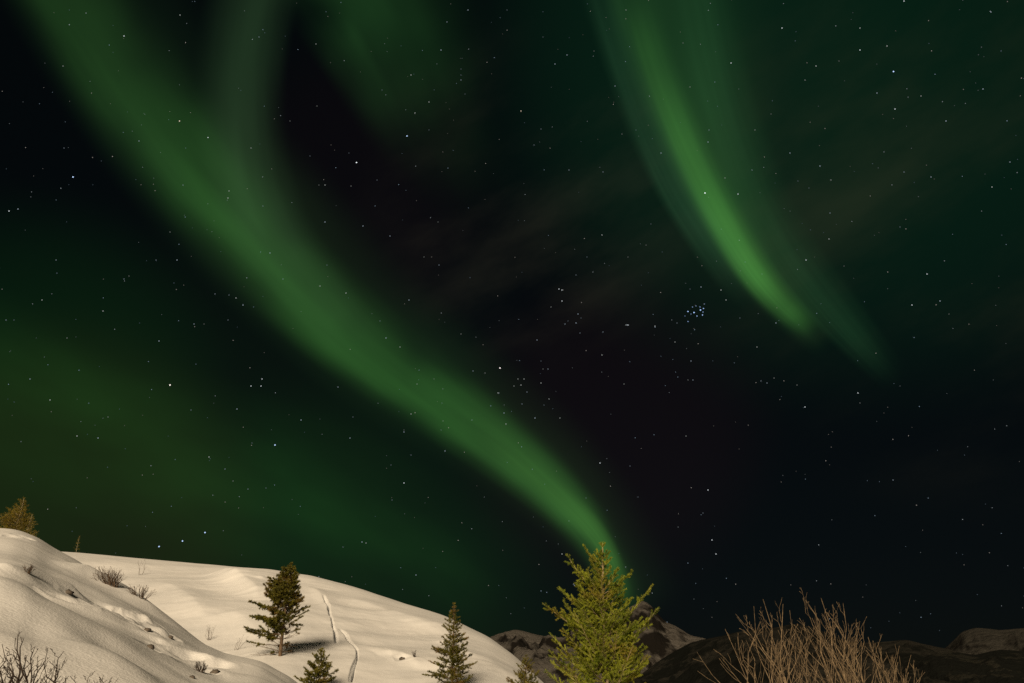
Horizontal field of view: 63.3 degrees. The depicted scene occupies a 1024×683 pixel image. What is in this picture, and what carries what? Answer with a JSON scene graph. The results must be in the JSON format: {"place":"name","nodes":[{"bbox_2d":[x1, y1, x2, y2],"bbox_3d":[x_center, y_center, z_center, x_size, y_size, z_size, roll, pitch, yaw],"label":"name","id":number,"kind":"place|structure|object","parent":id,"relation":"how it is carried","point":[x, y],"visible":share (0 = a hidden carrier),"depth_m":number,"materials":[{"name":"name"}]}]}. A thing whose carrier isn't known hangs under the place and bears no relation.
{"place":"outdoors","nodes":[
{"label":"outdoors","id":0,"kind":"place"},
{"bbox_2d":[0,528,542,682],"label":"hill","id":1,"kind":"structure","parent":0,"point":[89,625],"depth_m":39.28,"materials":[{"name":"white snow"}]},
{"bbox_2d":[0,497,32,532],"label":"conifer tree","id":2,"kind":"object","parent":1,"relation":"on","point":[7,521],"visible":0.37,"depth_m":35.12,"materials":[{"name":"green plant"}]},
{"bbox_2d":[0,632,51,682],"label":"bare shrub","id":3,"kind":"object","parent":1,"relation":"on","point":[18,678],"visible":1,"depth_m":6.46,"materials":[{"name":"brown plant"}]},
{"bbox_2d":[22,564,36,574],"bbox_3d":[-8.803,4.145,15.073,0.255,0.249,0.166,0,-24,0],"label":"bare bush","id":4,"kind":"object","parent":1,"relation":"on","point":[29,570],"visible":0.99,"depth_m":15.06,"materials":[{"name":"brown plant"}]},
{"bbox_2d":[22,514,39,538],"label":"conifer tree","id":5,"kind":"object","parent":1,"relation":"on","point":[33,522],"visible":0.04,"depth_m":40.53,"materials":[{"name":"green plant"}]},
{"bbox_2d":[13,644,67,682],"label":"bare shrub","id":6,"kind":"object","parent":1,"relation":"on","point":[44,663],"visible":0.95,"depth_m":6.90,"materials":[{"name":"brown plant"}]},
{"bbox_2d":[65,589,73,594],"bbox_3d":[-8.408,4.759,15.742,0.177,0.128,0.150,0,-24,0],"label":"stone","id":7,"kind":"object","parent":1,"relation":"on","point":[69,592],"visible":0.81,"depth_m":15.70,"materials":[{"name":"grey stone"}]},
{"bbox_2d":[70,671,117,682],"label":"bare shrub","id":8,"kind":"object","parent":1,"relation":"on","point":[93,680],"visible":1,"depth_m":7.30,"materials":[{"name":"brown plant"}]},
{"bbox_2d":[93,566,127,587],"bbox_3d":[-10.157,5.925,20.860,0.857,0.564,0.570,0,-24,0],"label":"bare bush","id":9,"kind":"object","parent":1,"relation":"on","point":[108,581],"visible":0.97,"depth_m":20.79,"materials":[{"name":"brown plant"}]},
{"bbox_2d":[127,585,154,599],"bbox_3d":[-9.207,6.253,20.662,0.805,0.391,0.436,-5,-24,11],"label":"bare bush","id":10,"kind":"object","parent":1,"relation":"on","point":[142,593],"visible":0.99,"depth_m":20.60,"materials":[{"name":"brown plant"}]},
{"bbox_2d":[193,661,206,672],"bbox_3d":[-4.377,4.603,11.671,0.191,0.218,0.136,18,-29,-34],"label":"bare bush","id":11,"kind":"object","parent":1,"relation":"on","point":[200,670],"visible":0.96,"depth_m":11.66,"materials":[{"name":"brown plant"}]},
{"bbox_2d":[210,669,219,673],"bbox_3d":[-4.469,4.971,12.472,0.141,0.091,0.102,-7,-25,14],"label":"stone","id":12,"kind":"object","parent":1,"relation":"on","point":[215,671],"visible":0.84,"depth_m":12.44,"materials":[{"name":"stone"}]},
{"bbox_2d":[244,562,310,655],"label":"conifer tree","id":13,"kind":"object","parent":1,"relation":"on","point":[284,592],"visible":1,"depth_m":40.57,"materials":[{"name":"green plant"}]},
{"bbox_2d":[293,648,338,682],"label":"conifer tree","id":14,"kind":"object","parent":1,"relation":"on","point":[319,672],"visible":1,"depth_m":35.00,"materials":[{"name":"green plant"}]},
{"bbox_2d":[422,603,477,682],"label":"conifer tree","id":15,"kind":"object","parent":1,"relation":"on","point":[453,652],"visible":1,"depth_m":37.86,"materials":[{"name":"green plant"}]},
{"bbox_2d":[506,654,539,682],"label":"conifer tree","id":16,"kind":"object","parent":1,"relation":"on","point":[522,677],"visible":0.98,"depth_m":29.65,"materials":[{"name":"green plant"}]},
{"bbox_2d":[525,541,658,682],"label":"conifer tree","id":17,"kind":"object","parent":1,"relation":"on","point":[593,639],"visible":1,"depth_m":15.80,"materials":[{"name":"green plant"}]},
{"bbox_2d":[0,0,1023,647],"label":"sky","id":18,"kind":"structure","parent":0,"point":[369,289],"materials":[{"name":"black"}]},
{"bbox_2d":[2,0,1023,630],"bbox_3d":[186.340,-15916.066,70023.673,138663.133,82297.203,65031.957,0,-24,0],"label":"stars","id":19,"kind":"object","parent":18,"relation":"in","point":[544,248],"visible":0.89,"depth_m":82438.31,"materials":[{"name":"white"}]},
{"bbox_2d":[489,601,704,682],"bbox_3d":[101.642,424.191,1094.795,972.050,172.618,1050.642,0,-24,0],"label":"mountain","id":20,"kind":"structure","parent":0,"point":[660,638],"depth_m":909.52,"materials":[{"name":"grey stone"}]},
{"bbox_2d":[695,599,835,682],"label":"bare shrub","id":21,"kind":"object","parent":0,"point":[780,673],"visible":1,"depth_m":11.06,"materials":[{"name":"brown plant"}]},
{"bbox_2d":[629,624,963,682],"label":"mountain","id":22,"kind":"structure","parent":0,"point":[681,665],"depth_m":572.87,"materials":[{"name":"rock"}]},
{"bbox_2d":[762,589,898,682],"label":"bare shrub","id":23,"kind":"object","parent":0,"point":[844,675],"visible":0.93,"depth_m":11.39,"materials":[{"name":"brown plant"}]},
{"bbox_2d":[858,644,924,682],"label":"bare shrub","id":24,"kind":"object","parent":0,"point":[887,679],"visible":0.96,"depth_m":11.50,"materials":[{"name":"brown plant"}]},
{"bbox_2d":[890,650,1023,682],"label":"mountain","id":25,"kind":"structure","parent":0,"point":[1001,666],"depth_m":244.06,"materials":[{"name":"black stone"}]},
{"bbox_2d":[946,628,1023,654],"bbox_3d":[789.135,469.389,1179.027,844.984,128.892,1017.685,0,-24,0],"label":"mountain","id":26,"kind":"structure","parent":0,"point":[974,641],"depth_m":1179.41,"materials":[{"name":"grey stone"}]}
]}

